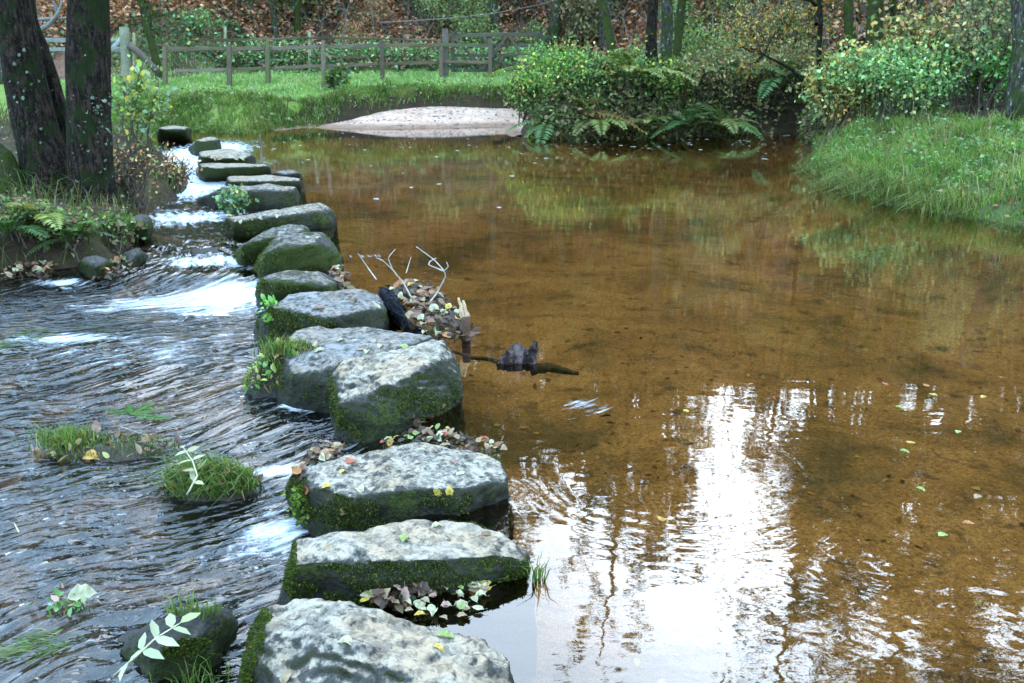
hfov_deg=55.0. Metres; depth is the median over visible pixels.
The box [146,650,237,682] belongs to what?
grass tuft
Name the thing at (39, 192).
undergrowth grass
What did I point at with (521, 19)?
brushwood
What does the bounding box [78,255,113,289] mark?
bank rock
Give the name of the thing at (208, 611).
grass tuft
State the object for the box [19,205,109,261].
bank plant
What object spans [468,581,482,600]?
fallen leaf
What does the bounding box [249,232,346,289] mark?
stepping stone
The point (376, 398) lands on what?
stepping stone
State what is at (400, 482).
stepping stone
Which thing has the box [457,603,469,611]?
fallen leaf
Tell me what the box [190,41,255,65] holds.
hedge bush
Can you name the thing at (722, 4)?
hillside shrub
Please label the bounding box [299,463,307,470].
fallen leaf
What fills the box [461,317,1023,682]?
sunken leaves
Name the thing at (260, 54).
hedge bush
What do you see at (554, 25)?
woodland tree
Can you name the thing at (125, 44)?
strainer fence
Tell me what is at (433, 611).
fallen leaf
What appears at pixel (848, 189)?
bank weeds
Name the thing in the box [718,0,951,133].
bank tree
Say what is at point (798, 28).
bramble bush
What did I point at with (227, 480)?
mossy hummock
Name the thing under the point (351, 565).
stepping stone
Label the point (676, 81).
bramble bush
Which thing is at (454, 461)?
fallen leaf
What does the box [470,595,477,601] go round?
fallen leaf
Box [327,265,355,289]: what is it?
leaf litter
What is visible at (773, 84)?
fern
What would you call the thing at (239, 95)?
long grass
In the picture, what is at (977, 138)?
bank herbs
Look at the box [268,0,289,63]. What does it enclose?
woodland tree
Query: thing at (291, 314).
stepping stone
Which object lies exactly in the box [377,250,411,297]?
twig
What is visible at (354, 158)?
water
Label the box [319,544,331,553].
fallen leaf
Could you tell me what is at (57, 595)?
leafy sprig
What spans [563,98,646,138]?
fern
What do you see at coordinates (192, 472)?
leaf spray
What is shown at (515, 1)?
hillside shrub
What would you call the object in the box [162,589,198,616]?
grass tuft
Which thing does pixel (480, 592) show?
fallen leaf
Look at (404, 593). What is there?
fallen leaf
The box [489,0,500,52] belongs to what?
woodland tree
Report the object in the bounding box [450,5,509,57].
hillside shrub
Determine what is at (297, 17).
woodland tree
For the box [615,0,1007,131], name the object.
bank undergrowth
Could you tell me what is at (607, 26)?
bank tree
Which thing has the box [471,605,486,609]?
fallen leaf
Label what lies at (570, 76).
bramble bush
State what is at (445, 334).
fallen leaf
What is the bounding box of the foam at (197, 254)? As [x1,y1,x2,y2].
[167,247,230,272]
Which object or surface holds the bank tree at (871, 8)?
on the earth bank at (96, 244)
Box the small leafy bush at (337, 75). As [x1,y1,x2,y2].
[321,60,353,90]
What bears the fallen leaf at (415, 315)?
on the leaf litter at (449, 324)
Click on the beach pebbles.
(432, 118)
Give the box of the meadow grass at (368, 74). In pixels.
[60,0,585,133]
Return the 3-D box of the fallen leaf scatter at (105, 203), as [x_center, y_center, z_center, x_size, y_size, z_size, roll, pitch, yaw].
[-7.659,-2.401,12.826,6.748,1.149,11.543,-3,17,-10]
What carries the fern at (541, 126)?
on the earth bank at (96, 244)
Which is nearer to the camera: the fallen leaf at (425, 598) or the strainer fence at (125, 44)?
the fallen leaf at (425, 598)
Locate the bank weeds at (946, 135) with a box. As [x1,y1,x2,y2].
[810,86,1023,212]
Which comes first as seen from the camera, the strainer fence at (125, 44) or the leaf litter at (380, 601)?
the leaf litter at (380, 601)
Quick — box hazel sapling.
[111,54,178,153]
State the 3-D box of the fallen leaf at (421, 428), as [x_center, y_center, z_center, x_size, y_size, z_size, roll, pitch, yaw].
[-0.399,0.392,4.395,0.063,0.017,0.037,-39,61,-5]
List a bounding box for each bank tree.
[598,0,624,95]
[645,0,658,110]
[660,0,672,105]
[672,0,685,103]
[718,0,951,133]
[829,0,861,57]
[865,0,883,111]
[1004,0,1023,122]
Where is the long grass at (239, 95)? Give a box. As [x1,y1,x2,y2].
[65,74,520,144]
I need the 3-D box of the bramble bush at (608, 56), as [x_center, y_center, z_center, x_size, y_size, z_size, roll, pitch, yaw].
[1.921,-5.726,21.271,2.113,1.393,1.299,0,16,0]
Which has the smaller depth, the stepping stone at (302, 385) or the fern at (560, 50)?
the stepping stone at (302, 385)
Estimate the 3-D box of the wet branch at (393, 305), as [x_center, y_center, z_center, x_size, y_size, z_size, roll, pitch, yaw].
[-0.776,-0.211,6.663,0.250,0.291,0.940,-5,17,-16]
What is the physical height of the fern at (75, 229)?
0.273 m
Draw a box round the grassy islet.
[12,420,180,488]
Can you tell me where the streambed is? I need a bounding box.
[0,140,1023,682]
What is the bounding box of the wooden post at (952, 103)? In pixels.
[950,94,954,109]
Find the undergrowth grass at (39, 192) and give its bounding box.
[0,102,197,279]
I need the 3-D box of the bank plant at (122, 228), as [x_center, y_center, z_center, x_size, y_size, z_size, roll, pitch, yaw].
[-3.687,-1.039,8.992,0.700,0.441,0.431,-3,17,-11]
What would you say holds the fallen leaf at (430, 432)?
on the leaf litter at (464, 438)
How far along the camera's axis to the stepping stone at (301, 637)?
2.81 m
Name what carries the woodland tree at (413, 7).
on the hillside
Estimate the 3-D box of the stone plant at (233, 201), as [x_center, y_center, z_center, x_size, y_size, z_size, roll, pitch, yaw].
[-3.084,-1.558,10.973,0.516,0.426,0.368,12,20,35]
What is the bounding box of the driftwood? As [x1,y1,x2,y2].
[452,341,538,371]
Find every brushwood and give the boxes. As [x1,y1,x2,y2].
[35,0,1011,60]
[244,0,1007,60]
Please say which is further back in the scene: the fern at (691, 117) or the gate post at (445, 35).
the gate post at (445, 35)
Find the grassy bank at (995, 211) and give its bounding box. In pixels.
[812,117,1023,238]
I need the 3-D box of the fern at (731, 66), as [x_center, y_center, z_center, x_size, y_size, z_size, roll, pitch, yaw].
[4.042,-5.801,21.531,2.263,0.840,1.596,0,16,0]
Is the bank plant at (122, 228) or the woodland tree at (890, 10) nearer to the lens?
the bank plant at (122, 228)
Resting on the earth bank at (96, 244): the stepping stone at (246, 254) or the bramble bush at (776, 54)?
the bramble bush at (776, 54)
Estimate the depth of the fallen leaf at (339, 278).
7.36 m
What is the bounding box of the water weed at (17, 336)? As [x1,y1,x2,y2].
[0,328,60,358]
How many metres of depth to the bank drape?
20.51 m
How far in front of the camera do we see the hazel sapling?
13.15 m
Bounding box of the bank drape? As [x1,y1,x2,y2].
[526,80,906,141]
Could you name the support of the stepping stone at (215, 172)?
on the streambed
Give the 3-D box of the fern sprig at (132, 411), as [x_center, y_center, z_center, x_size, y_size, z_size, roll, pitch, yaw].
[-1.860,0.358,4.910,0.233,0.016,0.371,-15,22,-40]
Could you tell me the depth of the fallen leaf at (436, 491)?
3.83 m
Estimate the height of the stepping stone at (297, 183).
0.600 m
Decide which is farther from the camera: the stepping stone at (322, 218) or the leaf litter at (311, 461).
the stepping stone at (322, 218)
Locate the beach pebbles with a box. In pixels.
[330,106,522,131]
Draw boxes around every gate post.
[442,29,448,76]
[539,32,544,57]
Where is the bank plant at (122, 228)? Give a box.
[87,204,147,251]
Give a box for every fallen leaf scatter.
[0,111,191,273]
[812,109,1023,224]
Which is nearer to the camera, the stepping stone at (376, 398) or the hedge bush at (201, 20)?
the stepping stone at (376, 398)
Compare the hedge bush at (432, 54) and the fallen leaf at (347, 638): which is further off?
the hedge bush at (432, 54)
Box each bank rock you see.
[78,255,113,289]
[113,248,147,286]
[130,214,152,243]
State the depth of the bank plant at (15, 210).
8.36 m
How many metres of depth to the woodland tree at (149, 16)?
29.44 m
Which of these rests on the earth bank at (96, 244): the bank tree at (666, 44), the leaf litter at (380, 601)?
the bank tree at (666, 44)
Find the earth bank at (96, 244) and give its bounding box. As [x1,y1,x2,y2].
[0,89,1004,295]
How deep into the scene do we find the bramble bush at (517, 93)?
21.11 m
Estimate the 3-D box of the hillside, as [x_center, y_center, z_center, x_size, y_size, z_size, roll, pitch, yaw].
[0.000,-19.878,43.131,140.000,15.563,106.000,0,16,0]
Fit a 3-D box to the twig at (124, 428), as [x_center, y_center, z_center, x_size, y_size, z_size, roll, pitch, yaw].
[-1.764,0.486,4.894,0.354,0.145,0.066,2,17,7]
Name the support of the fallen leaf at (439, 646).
on the stepping stone at (301, 637)
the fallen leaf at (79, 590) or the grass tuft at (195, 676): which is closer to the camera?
the grass tuft at (195, 676)
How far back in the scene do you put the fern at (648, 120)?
20.19 m
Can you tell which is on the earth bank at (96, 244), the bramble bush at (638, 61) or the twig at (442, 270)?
the bramble bush at (638, 61)
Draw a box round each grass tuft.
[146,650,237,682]
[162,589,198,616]
[193,598,221,620]
[520,550,554,585]
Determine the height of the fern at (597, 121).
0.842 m
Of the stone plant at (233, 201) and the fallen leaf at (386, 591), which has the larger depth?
the stone plant at (233, 201)
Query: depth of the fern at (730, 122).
20.15 m
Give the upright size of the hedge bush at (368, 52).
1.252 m
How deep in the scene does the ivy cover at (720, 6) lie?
32.76 m
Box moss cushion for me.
[281,484,308,527]
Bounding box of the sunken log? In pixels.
[530,362,578,375]
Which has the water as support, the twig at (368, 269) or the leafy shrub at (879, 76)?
the twig at (368, 269)
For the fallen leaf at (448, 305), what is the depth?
6.71 m
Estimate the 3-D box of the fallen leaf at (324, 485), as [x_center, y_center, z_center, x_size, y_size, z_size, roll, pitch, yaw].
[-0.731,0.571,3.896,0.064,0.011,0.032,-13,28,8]
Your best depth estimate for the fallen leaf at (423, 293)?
6.91 m
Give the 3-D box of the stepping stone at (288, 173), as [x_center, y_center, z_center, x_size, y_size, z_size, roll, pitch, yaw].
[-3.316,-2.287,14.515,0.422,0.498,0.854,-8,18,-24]
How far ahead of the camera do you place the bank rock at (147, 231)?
9.54 m
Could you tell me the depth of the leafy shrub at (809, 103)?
19.12 m
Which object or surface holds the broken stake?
on the leaf litter at (449, 324)
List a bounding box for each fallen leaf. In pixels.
[5,272,14,278]
[59,583,96,600]
[80,449,99,459]
[91,416,100,432]
[279,665,290,682]
[291,466,301,473]
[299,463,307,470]
[316,452,324,460]
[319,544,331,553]
[322,483,334,487]
[334,276,343,282]
[338,635,351,644]
[345,458,355,462]
[355,484,363,492]
[360,596,369,601]
[383,588,390,598]
[387,439,392,445]
[399,532,409,541]
[400,581,408,605]
[405,310,415,318]
[410,312,420,317]
[414,601,423,608]
[414,610,424,614]
[417,314,423,321]
[417,582,433,592]
[418,290,429,296]
[418,426,425,433]
[420,596,429,602]
[426,428,432,435]
[427,604,435,610]
[429,304,438,311]
[430,607,437,615]
[433,488,443,497]
[433,629,453,637]
[433,643,444,652]
[439,332,450,337]
[442,598,449,606]
[445,303,451,309]
[445,485,453,495]
[446,332,453,339]
[449,311,458,319]
[451,457,459,463]
[456,612,465,616]
[457,599,468,605]
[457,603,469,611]
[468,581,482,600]
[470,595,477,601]
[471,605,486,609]
[475,590,489,595]
[479,531,491,535]
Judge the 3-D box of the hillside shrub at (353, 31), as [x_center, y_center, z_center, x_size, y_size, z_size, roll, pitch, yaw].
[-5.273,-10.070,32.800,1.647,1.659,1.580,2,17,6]
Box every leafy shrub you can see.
[794,83,859,137]
[801,29,983,124]
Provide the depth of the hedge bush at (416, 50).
30.83 m
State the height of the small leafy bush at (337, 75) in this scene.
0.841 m
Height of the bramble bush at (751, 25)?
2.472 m
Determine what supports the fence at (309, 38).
on the meadow
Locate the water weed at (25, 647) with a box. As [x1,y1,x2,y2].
[0,628,82,682]
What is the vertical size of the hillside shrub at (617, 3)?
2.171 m
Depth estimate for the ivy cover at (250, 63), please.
30.02 m
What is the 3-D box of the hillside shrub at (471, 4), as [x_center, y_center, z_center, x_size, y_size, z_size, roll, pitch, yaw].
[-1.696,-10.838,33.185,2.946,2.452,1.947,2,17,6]
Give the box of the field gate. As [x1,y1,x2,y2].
[451,31,537,71]
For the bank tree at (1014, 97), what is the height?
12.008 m
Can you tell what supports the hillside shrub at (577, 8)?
on the hillside
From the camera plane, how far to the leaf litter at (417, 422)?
4.74 m
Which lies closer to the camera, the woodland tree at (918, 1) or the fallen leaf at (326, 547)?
the fallen leaf at (326, 547)
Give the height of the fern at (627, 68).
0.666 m
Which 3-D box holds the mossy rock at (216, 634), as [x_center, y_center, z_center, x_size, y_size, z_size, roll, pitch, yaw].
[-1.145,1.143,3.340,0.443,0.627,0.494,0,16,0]
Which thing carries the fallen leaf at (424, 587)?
on the leaf litter at (380, 601)
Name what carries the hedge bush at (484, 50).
on the meadow
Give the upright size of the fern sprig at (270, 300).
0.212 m
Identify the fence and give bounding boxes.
[45,27,159,94]
[162,38,491,86]
[187,26,440,72]
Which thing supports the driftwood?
in the water
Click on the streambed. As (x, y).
(596, 282)
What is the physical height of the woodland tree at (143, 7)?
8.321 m
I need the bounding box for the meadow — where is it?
[0,69,799,144]
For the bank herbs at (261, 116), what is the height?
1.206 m
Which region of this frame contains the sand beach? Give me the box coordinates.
[272,106,527,135]
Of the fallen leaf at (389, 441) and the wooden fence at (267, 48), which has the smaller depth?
the fallen leaf at (389, 441)
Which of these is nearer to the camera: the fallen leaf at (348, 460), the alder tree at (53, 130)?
the fallen leaf at (348, 460)
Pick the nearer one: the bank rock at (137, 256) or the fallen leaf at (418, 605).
the fallen leaf at (418, 605)
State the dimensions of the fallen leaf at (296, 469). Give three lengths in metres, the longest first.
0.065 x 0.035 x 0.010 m
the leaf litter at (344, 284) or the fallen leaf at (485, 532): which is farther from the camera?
the leaf litter at (344, 284)
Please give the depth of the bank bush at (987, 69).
16.86 m
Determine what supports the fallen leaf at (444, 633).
on the stepping stone at (301, 637)
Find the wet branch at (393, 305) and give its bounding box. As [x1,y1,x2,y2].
[378,287,426,334]
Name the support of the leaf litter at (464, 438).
on the stepping stone at (400, 482)
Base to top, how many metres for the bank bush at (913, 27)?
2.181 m
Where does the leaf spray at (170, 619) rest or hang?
on the mossy rock at (216, 634)
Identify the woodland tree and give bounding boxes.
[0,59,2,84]
[137,0,162,80]
[141,2,152,37]
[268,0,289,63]
[294,0,302,43]
[411,0,425,26]
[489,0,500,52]
[545,0,562,46]
[597,1,606,57]
[888,0,895,52]
[915,0,923,19]
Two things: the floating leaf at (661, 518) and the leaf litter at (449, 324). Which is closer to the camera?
the floating leaf at (661, 518)
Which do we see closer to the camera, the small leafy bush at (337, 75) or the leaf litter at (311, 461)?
the leaf litter at (311, 461)
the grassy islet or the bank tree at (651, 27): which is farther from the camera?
the bank tree at (651, 27)
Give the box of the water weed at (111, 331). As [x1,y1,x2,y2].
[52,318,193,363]
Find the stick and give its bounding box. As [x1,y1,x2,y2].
[260,135,262,163]
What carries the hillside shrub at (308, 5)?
on the hillside
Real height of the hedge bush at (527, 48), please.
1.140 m
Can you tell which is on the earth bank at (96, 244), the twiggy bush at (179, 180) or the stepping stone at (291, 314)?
the twiggy bush at (179, 180)
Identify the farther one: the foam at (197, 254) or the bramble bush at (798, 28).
the bramble bush at (798, 28)
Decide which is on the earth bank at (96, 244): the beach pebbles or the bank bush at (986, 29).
the bank bush at (986, 29)
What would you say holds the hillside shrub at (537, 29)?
on the hillside
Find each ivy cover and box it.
[39,0,607,73]
[61,0,1009,67]
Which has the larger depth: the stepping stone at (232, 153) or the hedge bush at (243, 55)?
the hedge bush at (243, 55)
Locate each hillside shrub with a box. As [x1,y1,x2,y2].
[275,0,334,23]
[330,13,374,52]
[354,0,406,35]
[400,0,445,23]
[413,0,467,38]
[426,0,502,42]
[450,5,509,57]
[500,0,523,14]
[515,15,559,49]
[540,0,628,49]
[577,0,624,19]
[657,0,719,53]
[707,0,768,34]
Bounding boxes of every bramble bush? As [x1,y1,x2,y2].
[494,28,607,111]
[499,52,550,125]
[543,45,642,105]
[563,43,642,103]
[594,33,677,112]
[621,55,702,109]
[658,18,760,69]
[663,46,738,109]
[694,38,777,110]
[695,0,812,60]
[732,41,815,107]
[761,0,838,59]
[765,23,833,105]
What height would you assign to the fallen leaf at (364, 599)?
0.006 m
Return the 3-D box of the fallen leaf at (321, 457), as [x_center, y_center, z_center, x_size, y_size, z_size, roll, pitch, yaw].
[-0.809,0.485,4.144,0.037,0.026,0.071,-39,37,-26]
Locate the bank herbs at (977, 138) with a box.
[805,100,1023,209]
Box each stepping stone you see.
[157,125,192,147]
[188,137,221,155]
[195,163,271,189]
[197,148,255,166]
[197,183,302,218]
[220,203,340,254]
[225,175,305,204]
[230,224,309,277]
[237,598,514,682]
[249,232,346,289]
[251,289,394,359]
[255,270,341,318]
[264,326,432,447]
[272,170,301,176]
[277,519,537,681]
[284,441,514,542]
[327,339,465,456]
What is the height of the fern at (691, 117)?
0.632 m
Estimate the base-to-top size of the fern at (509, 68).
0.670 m
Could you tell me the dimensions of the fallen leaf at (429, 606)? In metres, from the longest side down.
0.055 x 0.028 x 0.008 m
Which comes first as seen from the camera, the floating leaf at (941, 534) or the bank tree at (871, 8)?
the floating leaf at (941, 534)
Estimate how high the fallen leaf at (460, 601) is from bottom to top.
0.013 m
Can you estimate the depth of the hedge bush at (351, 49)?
30.81 m
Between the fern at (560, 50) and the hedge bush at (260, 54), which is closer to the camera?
the fern at (560, 50)
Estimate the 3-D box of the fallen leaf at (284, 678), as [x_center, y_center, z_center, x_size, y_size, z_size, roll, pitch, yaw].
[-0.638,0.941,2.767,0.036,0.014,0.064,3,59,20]
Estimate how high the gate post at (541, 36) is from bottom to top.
1.466 m
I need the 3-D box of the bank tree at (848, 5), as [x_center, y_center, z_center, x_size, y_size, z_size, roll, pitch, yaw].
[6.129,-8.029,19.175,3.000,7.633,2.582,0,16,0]
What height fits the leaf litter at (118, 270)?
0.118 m
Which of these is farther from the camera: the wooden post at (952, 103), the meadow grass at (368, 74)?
the meadow grass at (368, 74)
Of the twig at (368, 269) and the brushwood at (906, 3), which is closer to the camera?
the twig at (368, 269)
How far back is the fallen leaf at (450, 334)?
6.13 m
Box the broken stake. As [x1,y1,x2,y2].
[458,298,470,362]
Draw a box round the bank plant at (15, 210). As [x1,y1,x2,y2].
[0,187,75,251]
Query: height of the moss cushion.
0.184 m
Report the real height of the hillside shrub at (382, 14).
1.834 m
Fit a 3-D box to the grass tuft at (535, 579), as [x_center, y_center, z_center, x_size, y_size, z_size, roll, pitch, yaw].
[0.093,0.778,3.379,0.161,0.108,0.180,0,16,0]
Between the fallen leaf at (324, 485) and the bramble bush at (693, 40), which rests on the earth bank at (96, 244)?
the bramble bush at (693, 40)
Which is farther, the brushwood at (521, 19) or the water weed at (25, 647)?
the brushwood at (521, 19)
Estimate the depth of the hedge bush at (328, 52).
30.57 m
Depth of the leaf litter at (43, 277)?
8.10 m
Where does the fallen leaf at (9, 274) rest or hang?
on the leaf litter at (43, 277)
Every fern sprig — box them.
[103,402,170,420]
[256,293,277,323]
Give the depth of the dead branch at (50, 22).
16.15 m
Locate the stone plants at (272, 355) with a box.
[233,332,316,421]
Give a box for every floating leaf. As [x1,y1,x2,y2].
[654,514,667,520]
[937,532,949,536]
[962,520,977,523]
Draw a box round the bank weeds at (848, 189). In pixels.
[780,150,1023,244]
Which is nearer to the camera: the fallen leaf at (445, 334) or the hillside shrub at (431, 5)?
the fallen leaf at (445, 334)
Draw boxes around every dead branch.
[38,0,65,31]
[379,0,554,22]
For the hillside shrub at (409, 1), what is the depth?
34.74 m
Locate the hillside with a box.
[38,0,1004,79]
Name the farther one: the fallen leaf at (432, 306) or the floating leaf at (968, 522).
the fallen leaf at (432, 306)
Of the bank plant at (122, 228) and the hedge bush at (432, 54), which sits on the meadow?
the hedge bush at (432, 54)
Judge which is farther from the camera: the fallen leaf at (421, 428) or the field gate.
the field gate
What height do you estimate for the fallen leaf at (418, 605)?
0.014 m
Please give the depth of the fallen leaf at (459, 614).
3.15 m
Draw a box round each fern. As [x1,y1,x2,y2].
[0,202,99,229]
[0,210,49,237]
[25,220,117,256]
[481,55,559,81]
[505,108,585,142]
[549,47,602,65]
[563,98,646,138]
[569,97,650,138]
[575,52,697,84]
[623,114,673,129]
[650,109,718,137]
[657,47,731,96]
[672,58,742,79]
[682,103,763,139]
[712,47,800,93]
[716,60,816,100]
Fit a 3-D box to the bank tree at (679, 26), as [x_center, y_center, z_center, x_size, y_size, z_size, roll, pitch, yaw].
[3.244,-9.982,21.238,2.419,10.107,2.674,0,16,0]
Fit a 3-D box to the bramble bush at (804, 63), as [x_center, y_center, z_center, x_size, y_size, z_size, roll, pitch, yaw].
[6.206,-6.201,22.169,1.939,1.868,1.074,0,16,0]
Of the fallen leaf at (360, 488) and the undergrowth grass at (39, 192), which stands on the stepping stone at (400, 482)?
the fallen leaf at (360, 488)
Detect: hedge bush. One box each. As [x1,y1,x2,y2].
[173,3,239,38]
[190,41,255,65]
[241,30,299,71]
[270,29,317,71]
[294,36,352,68]
[326,36,386,71]
[354,34,410,69]
[389,32,438,70]
[416,47,464,72]
[449,47,498,68]
[474,41,526,71]
[511,46,548,71]
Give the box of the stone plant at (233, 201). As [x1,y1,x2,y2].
[215,183,259,216]
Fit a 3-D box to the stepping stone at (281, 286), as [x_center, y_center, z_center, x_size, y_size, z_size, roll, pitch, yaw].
[-1.685,-0.214,7.514,0.831,0.740,0.920,0,16,0]
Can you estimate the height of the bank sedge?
1.926 m
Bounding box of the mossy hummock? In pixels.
[99,444,271,530]
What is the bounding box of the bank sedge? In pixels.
[524,78,949,142]
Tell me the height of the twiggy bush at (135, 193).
0.934 m
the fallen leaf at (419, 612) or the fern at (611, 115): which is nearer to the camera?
the fallen leaf at (419, 612)
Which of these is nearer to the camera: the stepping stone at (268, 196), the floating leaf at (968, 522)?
the floating leaf at (968, 522)
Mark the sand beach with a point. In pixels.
(473, 115)
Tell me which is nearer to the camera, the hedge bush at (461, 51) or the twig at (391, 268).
the twig at (391, 268)
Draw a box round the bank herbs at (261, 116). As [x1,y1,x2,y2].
[64,76,506,137]
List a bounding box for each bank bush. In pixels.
[785,27,897,142]
[856,0,988,112]
[896,24,976,110]
[917,0,1011,113]
[946,27,1011,109]
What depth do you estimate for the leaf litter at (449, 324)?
6.41 m
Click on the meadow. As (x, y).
(213, 110)
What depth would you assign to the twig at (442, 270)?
6.78 m
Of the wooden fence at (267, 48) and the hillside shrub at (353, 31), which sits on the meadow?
the wooden fence at (267, 48)
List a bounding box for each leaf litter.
[0,260,58,281]
[91,252,135,279]
[292,447,344,484]
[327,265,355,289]
[370,583,443,613]
[383,428,503,457]
[385,280,480,343]
[402,411,452,434]
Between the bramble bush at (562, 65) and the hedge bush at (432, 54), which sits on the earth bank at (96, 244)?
the bramble bush at (562, 65)
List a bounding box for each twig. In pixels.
[120,426,185,454]
[358,254,376,279]
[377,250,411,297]
[416,246,448,300]
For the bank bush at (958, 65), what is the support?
on the earth bank at (96, 244)
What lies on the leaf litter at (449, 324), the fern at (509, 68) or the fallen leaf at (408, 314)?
the fallen leaf at (408, 314)
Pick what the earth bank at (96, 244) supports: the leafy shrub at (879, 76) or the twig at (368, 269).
the leafy shrub at (879, 76)
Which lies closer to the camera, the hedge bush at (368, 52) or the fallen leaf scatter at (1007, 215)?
the fallen leaf scatter at (1007, 215)
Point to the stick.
(261, 151)
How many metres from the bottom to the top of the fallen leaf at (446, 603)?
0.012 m
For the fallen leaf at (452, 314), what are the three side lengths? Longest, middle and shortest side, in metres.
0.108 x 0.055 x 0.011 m
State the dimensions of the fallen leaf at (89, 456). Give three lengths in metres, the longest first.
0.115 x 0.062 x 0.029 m
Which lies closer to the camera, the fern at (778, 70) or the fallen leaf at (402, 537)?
the fallen leaf at (402, 537)
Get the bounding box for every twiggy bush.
[113,124,190,210]
[147,143,205,193]
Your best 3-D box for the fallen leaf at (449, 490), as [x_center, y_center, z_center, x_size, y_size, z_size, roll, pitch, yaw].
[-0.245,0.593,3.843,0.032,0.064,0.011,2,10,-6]
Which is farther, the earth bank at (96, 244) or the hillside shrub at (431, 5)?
the hillside shrub at (431, 5)
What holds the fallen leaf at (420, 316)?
on the leaf litter at (449, 324)
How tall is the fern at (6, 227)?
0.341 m
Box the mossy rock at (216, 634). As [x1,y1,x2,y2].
[106,607,244,682]
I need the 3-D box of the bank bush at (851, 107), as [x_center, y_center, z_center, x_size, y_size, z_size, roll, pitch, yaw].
[5.819,-4.368,16.863,1.888,1.967,1.729,0,16,0]
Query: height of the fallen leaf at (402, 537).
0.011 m
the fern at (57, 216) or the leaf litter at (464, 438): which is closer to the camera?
the leaf litter at (464, 438)
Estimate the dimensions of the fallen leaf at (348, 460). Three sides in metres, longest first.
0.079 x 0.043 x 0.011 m
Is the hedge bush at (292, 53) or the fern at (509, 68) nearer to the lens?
the fern at (509, 68)
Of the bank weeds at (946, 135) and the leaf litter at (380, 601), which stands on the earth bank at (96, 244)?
the bank weeds at (946, 135)
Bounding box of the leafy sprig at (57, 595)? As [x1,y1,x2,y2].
[28,582,99,617]
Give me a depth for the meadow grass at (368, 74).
26.42 m
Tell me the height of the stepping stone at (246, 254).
0.765 m
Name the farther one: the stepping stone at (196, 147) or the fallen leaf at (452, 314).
the stepping stone at (196, 147)
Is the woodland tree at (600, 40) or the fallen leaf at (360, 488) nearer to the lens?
the fallen leaf at (360, 488)
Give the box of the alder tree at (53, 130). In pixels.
[0,0,121,207]
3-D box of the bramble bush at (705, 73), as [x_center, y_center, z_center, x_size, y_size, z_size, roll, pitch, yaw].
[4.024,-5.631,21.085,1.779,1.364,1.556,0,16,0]
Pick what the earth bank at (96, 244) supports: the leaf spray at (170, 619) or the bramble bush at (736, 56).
the bramble bush at (736, 56)
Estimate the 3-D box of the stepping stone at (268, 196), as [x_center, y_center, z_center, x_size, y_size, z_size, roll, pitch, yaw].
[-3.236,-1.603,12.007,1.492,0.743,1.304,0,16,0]
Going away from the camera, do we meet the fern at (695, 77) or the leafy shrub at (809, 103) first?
the leafy shrub at (809, 103)
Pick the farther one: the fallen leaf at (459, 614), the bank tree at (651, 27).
the bank tree at (651, 27)
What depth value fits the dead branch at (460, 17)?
29.00 m
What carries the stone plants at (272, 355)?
on the stepping stone at (302, 385)
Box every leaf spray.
[114,613,199,679]
[175,445,205,494]

